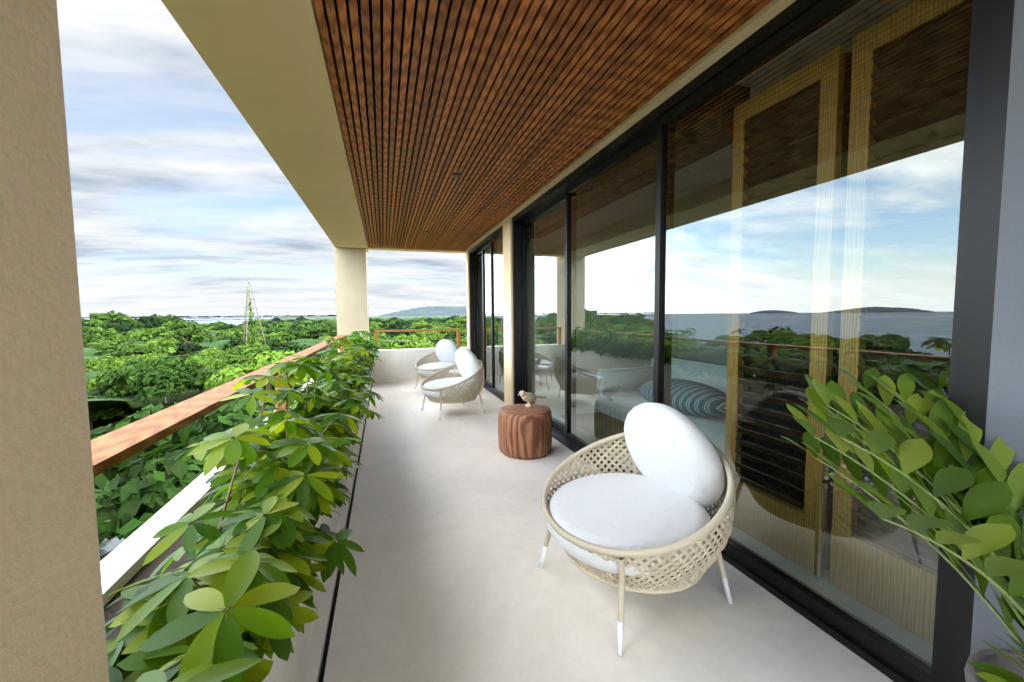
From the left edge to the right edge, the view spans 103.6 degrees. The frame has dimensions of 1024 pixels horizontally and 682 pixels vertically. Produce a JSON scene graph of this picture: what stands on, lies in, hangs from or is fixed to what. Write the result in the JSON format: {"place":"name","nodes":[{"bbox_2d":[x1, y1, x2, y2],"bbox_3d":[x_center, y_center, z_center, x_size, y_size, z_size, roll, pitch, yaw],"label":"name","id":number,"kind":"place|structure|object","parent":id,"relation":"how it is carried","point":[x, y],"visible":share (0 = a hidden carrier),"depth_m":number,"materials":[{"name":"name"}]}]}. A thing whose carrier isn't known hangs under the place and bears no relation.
{"place":"outdoors","nodes":[
{"label":"outdoors","id":0,"kind":"place"},
{"bbox_2d":[99,520,124,555],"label":"lagoon water","id":1,"kind":"structure","parent":0,"point":[106,545],"depth_m":26.57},
{"bbox_2d":[133,317,272,325],"bbox_3d":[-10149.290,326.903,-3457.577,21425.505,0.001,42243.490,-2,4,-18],"label":"sea water","id":2,"kind":"structure","parent":0,"point":[208,321],"depth_m":2000.32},
{"bbox_2d":[93,316,373,560],"bbox_3d":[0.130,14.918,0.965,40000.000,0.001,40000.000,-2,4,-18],"label":"terrain","id":3,"kind":"structure","parent":0,"point":[106,422],"depth_m":59.15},
{"bbox_2d":[0,0,108,681],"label":"columns","id":4,"kind":"structure","parent":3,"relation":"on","point":[52,624],"depth_m":0.41,"materials":[{"name":"beige paint"}]},
{"bbox_2d":[88,406,94,415],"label":"tree","id":5,"kind":"object","parent":3,"relation":"on","point":[90,410],"visible":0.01,"depth_m":48.08,"materials":[{"name":"green plant"}]},
{"bbox_2d":[82,331,108,344],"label":"tree","id":6,"kind":"object","parent":3,"relation":"on","point":[88,335],"visible":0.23,"depth_m":111.99,"materials":[{"name":"green plant"}]},
{"bbox_2d":[84,356,119,371],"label":"tree","id":7,"kind":"object","parent":3,"relation":"on","point":[101,363],"visible":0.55,"depth_m":77.96,"materials":[{"name":"green plant"}]},
{"bbox_2d":[84,326,128,341],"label":"tree","id":8,"kind":"object","parent":3,"relation":"on","point":[112,334],"visible":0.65,"depth_m":119.22,"materials":[{"name":"green plant"}]},
{"bbox_2d":[83,339,130,351],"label":"tree","id":9,"kind":"object","parent":3,"relation":"on","point":[101,346],"visible":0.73,"depth_m":102.95,"materials":[{"name":"green plant"}]},
{"bbox_2d":[95,367,120,377],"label":"tree","id":10,"kind":"object","parent":3,"relation":"on","point":[98,375],"visible":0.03,"depth_m":66.14,"materials":[{"name":"green plant"}]},
{"bbox_2d":[87,395,129,430],"bbox_3d":[-55.416,11.623,52.558,9.220,8.634,8.740,-4,5,-42],"label":"tree","id":11,"kind":"object","parent":3,"relation":"on","point":[107,413],"visible":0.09,"depth_m":51.95,"materials":[{"name":"green plant"}]},
{"bbox_2d":[86,374,136,416],"bbox_3d":[-58.723,9.176,61.240,10.362,9.311,8.533,0,4,7],"label":"tree","id":12,"kind":"object","parent":3,"relation":"on","point":[114,390],"visible":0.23,"depth_m":58.40,"materials":[{"name":"green plant"}]},
{"bbox_2d":[94,349,131,355],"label":"tree","id":13,"kind":"object","parent":3,"relation":"on","point":[102,352],"visible":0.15,"depth_m":94.78,"materials":[{"name":"green plant"}]},
{"bbox_2d":[103,321,140,334],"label":"tree","id":14,"kind":"object","parent":3,"relation":"on","point":[123,327],"visible":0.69,"depth_m":133.35,"materials":[{"name":"green plant"}]},
{"bbox_2d":[102,343,170,357],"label":"tree","id":15,"kind":"object","parent":3,"relation":"on","point":[132,349],"visible":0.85,"depth_m":94.16,"materials":[{"name":"green plant"}]},
{"bbox_2d":[122,328,154,338],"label":"tree","id":16,"kind":"object","parent":3,"relation":"on","point":[133,333],"visible":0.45,"depth_m":130.06,"materials":[{"name":"green plant"}]},
{"bbox_2d":[116,353,162,367],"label":"tree","id":17,"kind":"object","parent":3,"relation":"on","point":[149,356],"visible":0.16,"depth_m":72.33,"materials":[{"name":"green plant"}]},
{"bbox_2d":[95,356,203,387],"bbox_3d":[-52.361,8.267,59.120,10.179,12.218,11.962,0,4,4],"label":"tree","id":18,"kind":"object","parent":3,"relation":"on","point":[129,371],"visible":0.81,"depth_m":56.79,"materials":[{"name":"green plant"}]},
{"bbox_2d":[138,314,161,327],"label":"tree","id":19,"kind":"object","parent":3,"relation":"on","point":[143,319],"visible":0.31,"depth_m":173.16,"materials":[{"name":"green plant"}]},
{"bbox_2d":[141,320,163,328],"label":"tree","id":20,"kind":"object","parent":3,"relation":"on","point":[152,324],"visible":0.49,"depth_m":163.50,"materials":[{"name":"green plant"}]},
{"bbox_2d":[135,326,177,340],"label":"tree","id":21,"kind":"object","parent":3,"relation":"on","point":[159,331],"visible":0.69,"depth_m":128.43,"materials":[{"name":"green plant"}]},
{"bbox_2d":[125,368,203,402],"bbox_3d":[-44.385,8.523,52.063,9.257,10.296,7.872,1,4,26],"label":"tree","id":22,"kind":"object","parent":3,"relation":"on","point":[161,382],"visible":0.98,"depth_m":49.88,"materials":[{"name":"green plant"}]},
{"bbox_2d":[136,336,192,355],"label":"tree","id":23,"kind":"object","parent":3,"relation":"on","point":[161,346],"visible":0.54,"depth_m":101.05,"materials":[{"name":"green plant"}]},
{"bbox_2d":[159,320,174,327],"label":"tree","id":24,"kind":"object","parent":3,"relation":"on","point":[166,324],"visible":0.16,"depth_m":161.88,"materials":[{"name":"green plant"}]},
{"bbox_2d":[90,397,275,544],"bbox_3d":[-15.498,10.217,19.925,12.038,14.540,11.186,-3,4,-32],"label":"tree","id":25,"kind":"object","parent":3,"relation":"on","point":[129,506],"visible":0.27,"depth_m":16.06,"materials":[{"name":"green plant"}]},
{"bbox_2d":[154,326,214,343],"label":"tree","id":26,"kind":"object","parent":3,"relation":"on","point":[184,335],"visible":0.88,"depth_m":121.38,"materials":[{"name":"green plant"}]},
{"bbox_2d":[165,321,207,332],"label":"tree","id":27,"kind":"object","parent":3,"relation":"on","point":[174,326],"visible":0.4,"depth_m":140.36,"materials":[{"name":"green plant"}]},
{"bbox_2d":[168,342,209,355],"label":"tree","id":28,"kind":"object","parent":3,"relation":"on","point":[186,347],"visible":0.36,"depth_m":103.08,"materials":[{"name":"green plant"}]},
{"bbox_2d":[172,353,209,359],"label":"tree","id":29,"kind":"object","parent":3,"relation":"on","point":[185,356],"visible":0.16,"depth_m":85.80,"materials":[{"name":"green plant"}]},
{"bbox_2d":[185,355,227,368],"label":"tree","id":30,"kind":"object","parent":3,"relation":"on","point":[206,362],"visible":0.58,"depth_m":73.19,"materials":[{"name":"green plant"}]},
{"bbox_2d":[81,315,335,318],"bbox_3d":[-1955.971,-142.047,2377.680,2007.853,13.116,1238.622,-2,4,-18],"label":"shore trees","id":31,"kind":"object","parent":3,"relation":"on","point":[243,316],"visible":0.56,"depth_m":2407.45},
{"bbox_2d":[195,347,224,358],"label":"tree","id":32,"kind":"object","parent":3,"relation":"on","point":[210,351],"visible":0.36,"depth_m":94.94,"materials":[{"name":"green plant"}]},
{"bbox_2d":[216,336,232,340],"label":"tree","id":33,"kind":"object","parent":3,"relation":"on","point":[226,338],"visible":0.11,"depth_m":135.28,"materials":[{"name":"green plant"}]},
{"bbox_2d":[213,323,241,330],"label":"tree","id":34,"kind":"object","parent":3,"relation":"on","point":[225,326],"visible":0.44,"depth_m":193.66,"materials":[{"name":"green plant"}]},
{"bbox_2d":[215,328,245,337],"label":"tree","id":35,"kind":"object","parent":3,"relation":"on","point":[231,333],"visible":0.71,"depth_m":149.97,"materials":[{"name":"green plant"}]},
{"bbox_2d":[187,364,274,398],"bbox_3d":[-37.282,9.755,56.977,12.128,13.641,12.744,2,4,29],"label":"tree","id":36,"kind":"object","parent":3,"relation":"on","point":[204,377],"visible":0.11,"depth_m":52.54,"materials":[{"name":"green plant"}]},
{"bbox_2d":[222,334,255,348],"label":"tree","id":37,"kind":"object","parent":3,"relation":"on","point":[235,341],"visible":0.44,"depth_m":119.16,"materials":[{"name":"green plant"}]},
{"bbox_2d":[212,343,270,363],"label":"tree","id":38,"kind":"object","parent":3,"relation":"on","point":[242,353],"visible":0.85,"depth_m":82.72,"materials":[{"name":"green plant"}]},
{"bbox_2d":[241,276,265,344],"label":"lattice tower","id":39,"kind":"structure","parent":3,"relation":"on","point":[251,340],"depth_m":93.88,"materials":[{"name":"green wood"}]},
{"bbox_2d":[204,350,313,395],"bbox_3d":[-29.726,7.984,48.819,11.533,13.811,12.082,1,4,18],"label":"tree","id":40,"kind":"object","parent":3,"relation":"on","point":[252,364],"visible":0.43,"depth_m":45.39,"materials":[{"name":"green plant"}]},
{"bbox_2d":[245,336,282,345],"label":"tree","id":41,"kind":"object","parent":3,"relation":"on","point":[261,339],"visible":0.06,"depth_m":114.19,"materials":[{"name":"green plant"}]},
{"bbox_2d":[255,332,276,338],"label":"tree","id":42,"kind":"object","parent":3,"relation":"on","point":[260,334],"visible":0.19,"depth_m":127.59,"materials":[{"name":"green plant"}]},
{"bbox_2d":[85,316,462,320],"bbox_3d":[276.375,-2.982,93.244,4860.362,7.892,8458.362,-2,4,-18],"label":"sea","id":43,"kind":"structure","parent":3,"relation":"on","point":[321,318],"depth_m":1470.08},
{"bbox_2d":[83,317,466,519],"bbox_3d":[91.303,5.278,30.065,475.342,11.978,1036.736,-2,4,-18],"label":"forest canopy","id":44,"kind":"object","parent":3,"relation":"on","point":[104,401],"visible":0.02,"depth_m":57.08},
{"bbox_2d":[82,321,100,326],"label":"tree","id":45,"kind":"object","parent":44,"relation":"on","point":[84,324],"visible":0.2,"depth_m":160.06,"materials":[{"name":"green plant"}]},
{"bbox_2d":[85,311,136,326],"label":"tree","id":46,"kind":"object","parent":44,"relation":"on","point":[111,317],"visible":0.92,"depth_m":159.41,"materials":[{"name":"green plant"}]},
{"bbox_2d":[131,320,149,327],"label":"tree","id":47,"kind":"object","parent":44,"relation":"on","point":[139,324],"visible":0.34,"depth_m":168.37,"materials":[{"name":"green plant"}]},
{"bbox_2d":[153,314,184,323],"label":"tree","id":48,"kind":"object","parent":44,"relation":"on","point":[167,318],"visible":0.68,"depth_m":172.01,"materials":[{"name":"green plant"}]},
{"bbox_2d":[263,324,292,336],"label":"tree","id":49,"kind":"object","parent":3,"relation":"on","point":[284,328],"visible":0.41,"depth_m":149.04,"materials":[{"name":"green plant"}]},
{"bbox_2d":[268,331,288,340],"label":"tree","id":50,"kind":"object","parent":3,"relation":"on","point":[279,334],"visible":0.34,"depth_m":144.33,"materials":[{"name":"green plant"}]},
{"bbox_2d":[260,337,298,350],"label":"tree","id":51,"kind":"object","parent":3,"relation":"on","point":[271,344],"visible":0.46,"depth_m":110.30,"materials":[{"name":"green plant"}]},
{"bbox_2d":[289,324,310,330],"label":"tree","id":52,"kind":"object","parent":3,"relation":"on","point":[303,326],"visible":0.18,"depth_m":186.42,"materials":[{"name":"green plant"}]},
{"bbox_2d":[290,322,311,328],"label":"tree","id":53,"kind":"object","parent":3,"relation":"on","point":[293,327],"visible":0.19,"depth_m":199.27,"materials":[{"name":"green plant"}]},
{"bbox_2d":[283,327,323,340],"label":"tree","id":54,"kind":"object","parent":3,"relation":"on","point":[294,335],"visible":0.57,"depth_m":144.21,"materials":[{"name":"green plant"}]},
{"bbox_2d":[276,344,337,363],"bbox_3d":[-28.921,7.488,59.162,12.213,14.294,11.440,-1,4,-15],"label":"tree","id":55,"kind":"object","parent":3,"relation":"on","point":[297,348],"visible":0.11,"depth_m":56.49,"materials":[{"name":"green plant"}]},
{"bbox_2d":[299,323,336,337],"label":"tree","id":56,"kind":"object","parent":3,"relation":"on","point":[322,327],"visible":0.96,"depth_m":144.34,"materials":[{"name":"green plant"}]},
{"bbox_2d":[324,320,336,327],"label":"tree","id":57,"kind":"object","parent":3,"relation":"on","point":[332,324],"visible":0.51,"depth_m":236.48,"materials":[{"name":"green plant"}]},
{"bbox_2d":[369,324,382,328],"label":"tree","id":58,"kind":"object","parent":3,"relation":"on","point":[374,326],"visible":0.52,"depth_m":224.93,"materials":[{"name":"green plant"}]},
{"bbox_2d":[369,321,382,325],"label":"tree","id":59,"kind":"object","parent":3,"relation":"on","point":[376,323],"visible":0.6,"depth_m":246.40,"materials":[{"name":"green plant"}]},
{"bbox_2d":[370,319,386,326],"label":"tree","id":60,"kind":"object","parent":3,"relation":"on","point":[382,321],"visible":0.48,"depth_m":252.43,"materials":[{"name":"green plant"}]},
{"bbox_2d":[370,337,387,347],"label":"tree","id":61,"kind":"object","parent":3,"relation":"on","point":[382,342],"visible":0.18,"depth_m":94.67,"materials":[{"name":"green plant"}]},
{"bbox_2d":[369,330,390,339],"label":"tree","id":62,"kind":"object","parent":3,"relation":"on","point":[382,335],"visible":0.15,"depth_m":120.32,"materials":[{"name":"green plant"}]},
{"bbox_2d":[383,323,403,329],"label":"tree","id":63,"kind":"object","parent":3,"relation":"on","point":[392,326],"visible":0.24,"depth_m":177.88,"materials":[{"name":"green plant"}]},
{"bbox_2d":[395,320,407,326],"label":"tree","id":64,"kind":"object","parent":3,"relation":"on","point":[404,323],"visible":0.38,"depth_m":256.45,"materials":[{"name":"green plant"}]},
{"bbox_2d":[383,327,420,338],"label":"tree","id":65,"kind":"object","parent":3,"relation":"on","point":[395,334],"visible":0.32,"depth_m":135.57,"materials":[{"name":"green plant"}]},
{"bbox_2d":[386,334,436,348],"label":"tree","id":66,"kind":"object","parent":3,"relation":"on","point":[413,341],"visible":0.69,"depth_m":84.27,"materials":[{"name":"green plant"}]},
{"bbox_2d":[410,321,433,328],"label":"tree","id":67,"kind":"object","parent":3,"relation":"on","point":[415,325],"visible":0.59,"depth_m":200.36,"materials":[{"name":"green plant"}]},
{"bbox_2d":[416,324,433,328],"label":"tree","id":68,"kind":"object","parent":3,"relation":"on","point":[426,326],"visible":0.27,"depth_m":197.08,"materials":[{"name":"green plant"}]},
{"bbox_2d":[420,331,442,340],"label":"tree","id":69,"kind":"object","parent":3,"relation":"on","point":[431,335],"visible":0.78,"depth_m":136.14,"materials":[{"name":"green plant"}]},
{"bbox_2d":[431,324,456,333],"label":"tree","id":70,"kind":"object","parent":3,"relation":"on","point":[444,326],"visible":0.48,"depth_m":156.52,"materials":[{"name":"green plant"}]},
{"bbox_2d":[440,332,465,340],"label":"tree","id":71,"kind":"object","parent":3,"relation":"on","point":[447,336],"visible":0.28,"depth_m":127.87,"materials":[{"name":"green plant"}]},
{"bbox_2d":[449,316,466,327],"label":"tree","id":72,"kind":"object","parent":3,"relation":"on","point":[458,322],"visible":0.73,"depth_m":198.64,"materials":[{"name":"green plant"}]},
{"bbox_2d":[454,337,466,346],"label":"tree","id":73,"kind":"object","parent":3,"relation":"on","point":[463,342],"visible":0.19,"depth_m":105.35,"materials":[{"name":"green plant"}]},
{"bbox_2d":[57,0,466,318],"label":"sky","id":74,"kind":"structure","parent":0,"point":[177,201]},
{"bbox_2d":[377,306,466,316],"bbox_3d":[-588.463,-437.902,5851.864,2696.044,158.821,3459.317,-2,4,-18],"label":"hills","id":75,"kind":"structure","parent":0,"point":[434,310],"depth_m":5017.91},
{"bbox_2d":[424,314,466,315],"bbox_3d":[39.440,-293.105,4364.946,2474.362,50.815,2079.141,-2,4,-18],"label":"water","id":76,"kind":"structure","parent":0,"point":[448,315],"depth_m":3852.90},
{"bbox_2d":[532,370,829,573],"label":"interior floor","id":77,"kind":"structure","parent":0,"point":[550,386],"depth_m":7.60,"materials":[{"name":"stone"}]},
{"bbox_2d":[560,412,723,507],"bbox_3d":[2.108,1.129,4.631,2.050,0.012,3.000,-2,4,-18],"label":"rug","id":78,"kind":"object","parent":77,"relation":"on","point":[600,425],"visible":0.14,"depth_m":5.22,"materials":[{"name":"carpet"}]},
{"bbox_2d":[597,356,726,462],"bbox_3d":[2.004,0.653,4.584,1.050,0.730,2.330,-2,4,-18],"label":"sofa","id":79,"kind":"object","parent":77,"relation":"on","point":[620,397],"visible":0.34,"depth_m":5.07,"materials":[{"name":"grey fabric"}]},
{"bbox_2d":[639,379,725,415],"bbox_3d":[1.839,0.594,4.354,0.680,0.340,1.200,-2,4,-18],"label":"striped cushion","id":80,"kind":"object","parent":79,"relation":"on","point":[691,398],"visible":0.69,"depth_m":3.97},
{"bbox_2d":[531,0,914,376],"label":"interior walls","id":81,"kind":"structure","parent":0,"point":[615,265],"depth_m":9.89,"materials":[{"name":"paint"}]},
{"bbox_2d":[526,84,749,238],"bbox_3d":[0.870,-1.589,4.331,0.220,0.297,3.700,-2,4,-18],"label":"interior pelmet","id":82,"kind":"object","parent":81,"relation":"attached to","point":[704,130],"visible":0.57,"depth_m":3.23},
{"bbox_2d":[724,0,972,645],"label":"louvre frames","id":83,"kind":"structure","parent":81,"relation":"attached to","point":[896,588],"depth_m":2.01,"materials":[{"name":"wood"}]},
{"bbox_2d":[734,3,972,570],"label":"louvre slats","id":84,"kind":"object","parent":83,"relation":"attached to","point":[911,68],"visible":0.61,"depth_m":1.82,"materials":[{"name":"wood"}]},
{"bbox_2d":[740,2,972,570],"bbox_3d":[1.708,-0.098,2.052,0.020,2.680,1.240,-2,4,-18],"label":"dark louvre backing","id":85,"kind":"object","parent":83,"relation":"attached to","point":[915,548],"visible":0.21,"depth_m":2.08,"materials":[{"name":"black"}]},
{"bbox_3d":[-0.249,1.677,3.178,3.290,0.248,14.000,-2,4,-18],"label":"balcony slab","id":86,"kind":"object","parent":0,"visible":0},
{"bbox_2d":[100,347,466,681],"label":"planter walls","id":87,"kind":"structure","parent":86,"relation":"on","point":[121,564],"depth_m":1.71,"materials":[{"name":"paint"}]},
{"bbox_2d":[104,505,209,639],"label":"planter soil","id":88,"kind":"structure","parent":87,"relation":"in","point":[146,571],"depth_m":1.41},
{"bbox_2d":[105,355,384,681],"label":"plant","id":89,"kind":"object","parent":88,"relation":"on","point":[223,606],"visible":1,"depth_m":1.06,"materials":[{"name":"green plant"}]},
{"bbox_2d":[278,336,375,426],"bbox_3d":[-1.920,0.272,4.601,0.717,0.709,3.596,-2,4,-18],"label":"plant","id":90,"kind":"object","parent":88,"relation":"on","point":[346,363],"visible":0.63,"depth_m":3.87,"materials":[{"name":"green plant"}]},
{"bbox_2d":[346,331,380,369],"bbox_3d":[-2.716,0.151,7.276,0.720,0.647,3.136,-2,4,-18],"label":"plant","id":91,"kind":"object","parent":88,"relation":"on","point":[367,344],"visible":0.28,"depth_m":6.73,"materials":[{"name":"green plant"}]},
{"bbox_2d":[91,329,459,476],"bbox_3d":[-0.451,0.409,2.720,2.620,0.540,13.400,-2,4,-18],"label":"handrail","id":92,"kind":"object","parent":87,"relation":"on","point":[109,450],"visible":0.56,"depth_m":1.59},
{"bbox_2d":[334,246,368,352],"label":"column","id":93,"kind":"structure","parent":86,"relation":"on","point":[351,288],"depth_m":8.59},
{"bbox_2d":[161,0,861,253],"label":"ceiling beams","id":94,"kind":"structure","parent":93,"relation":"on","point":[265,61],"depth_m":2.57,"materials":[{"name":"paint"}]},
{"bbox_2d":[323,0,496,245],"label":"ceiling backing","id":95,"kind":"object","parent":94,"relation":"attached to","point":[371,31],"depth_m":2.69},
{"bbox_2d":[313,0,772,250],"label":"ceiling slats","id":96,"kind":"object","parent":95,"relation":"attached to","point":[551,89],"visible":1,"depth_m":2.62,"materials":[{"name":"wood"}]},
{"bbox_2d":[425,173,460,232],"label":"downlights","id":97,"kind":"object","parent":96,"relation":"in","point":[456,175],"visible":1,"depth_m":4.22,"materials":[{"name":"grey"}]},
{"bbox_2d":[302,380,932,681],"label":"balcony floor","id":98,"kind":"structure","parent":86,"relation":"on","point":[452,581],"depth_m":2.06,"materials":[{"name":"concrete"}]},
{"bbox_2d":[318,385,371,681],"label":"floor drain channel","id":99,"kind":"object","parent":98,"relation":"in","point":[324,660],"depth_m":2.10,"materials":[{"name":"black"}]},
{"bbox_2d":[415,339,461,388],"bbox_3d":[-1.457,0.459,8.135,1.009,0.965,0.927,2,4,30],"label":"lounge chair","id":100,"kind":"object","parent":98,"relation":"on","point":[444,353],"visible":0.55,"depth_m":8.19,"materials":[{"name":"fabric"}]},
{"bbox_2d":[420,348,484,419],"bbox_3d":[-0.894,0.590,6.040,0.927,0.965,1.009,-3,4,-34],"label":"lounge chair","id":101,"kind":"object","parent":98,"relation":"on","point":[466,387],"visible":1,"depth_m":5.91,"materials":[{"name":"fabric"}]},
{"bbox_2d":[469,225,503,401],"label":"door frames","id":102,"kind":"structure","parent":98,"relation":"on","point":[479,248],"depth_m":8.35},
{"bbox_2d":[477,235,503,393],"bbox_3d":[-0.433,-0.493,7.869,0.057,2.675,2.612,-1,4,-14],"label":"door glass","id":103,"kind":"object","parent":102,"relation":"in","point":[498,313],"visible":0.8,"depth_m":7.36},
{"bbox_2d":[466,218,531,404],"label":"wall","id":104,"kind":"structure","parent":98,"relation":"on","point":[508,313],"depth_m":6.24,"materials":[{"name":"paint"}]},
{"bbox_2d":[498,404,551,458],"bbox_3d":[0.149,0.943,4.284,0.578,0.462,0.576,-2,4,-18],"label":"side table","id":105,"kind":"object","parent":98,"relation":"on","point":[524,432],"visible":0.97,"depth_m":4.05,"materials":[{"name":"brown wood"}]},
{"bbox_2d":[518,390,546,406],"bbox_3d":[0.225,0.610,4.393,0.454,0.188,0.100,-4,5,-42],"label":"bird on stump","id":106,"kind":"object","parent":105,"relation":"on","point":[528,397],"visible":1,"depth_m":4.31,"materials":[{"name":"ceramic"}]},
{"bbox_2d":[539,402,735,656],"bbox_3d":[0.630,0.828,2.145,0.927,0.965,1.009,-2,4,-26],"label":"lounge chair","id":107,"kind":"object","parent":98,"relation":"on","point":[652,527],"visible":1,"depth_m":2.00,"materials":[{"name":"fabric"}]},
{"bbox_2d":[512,0,1014,681],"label":"door bay frames","id":108,"kind":"structure","parent":98,"relation":"on","point":[984,134],"depth_m":1.76,"materials":[{"name":"metal"}]},
{"bbox_2d":[781,366,1023,681],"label":"potted plant","id":109,"kind":"object","parent":98,"relation":"on","point":[959,491],"visible":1,"depth_m":1.17,"materials":[{"name":"green plant"}]},
{"bbox_2d":[970,0,1023,654],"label":"grey wall","id":110,"kind":"structure","parent":98,"relation":"on","point":[1005,413],"depth_m":1.26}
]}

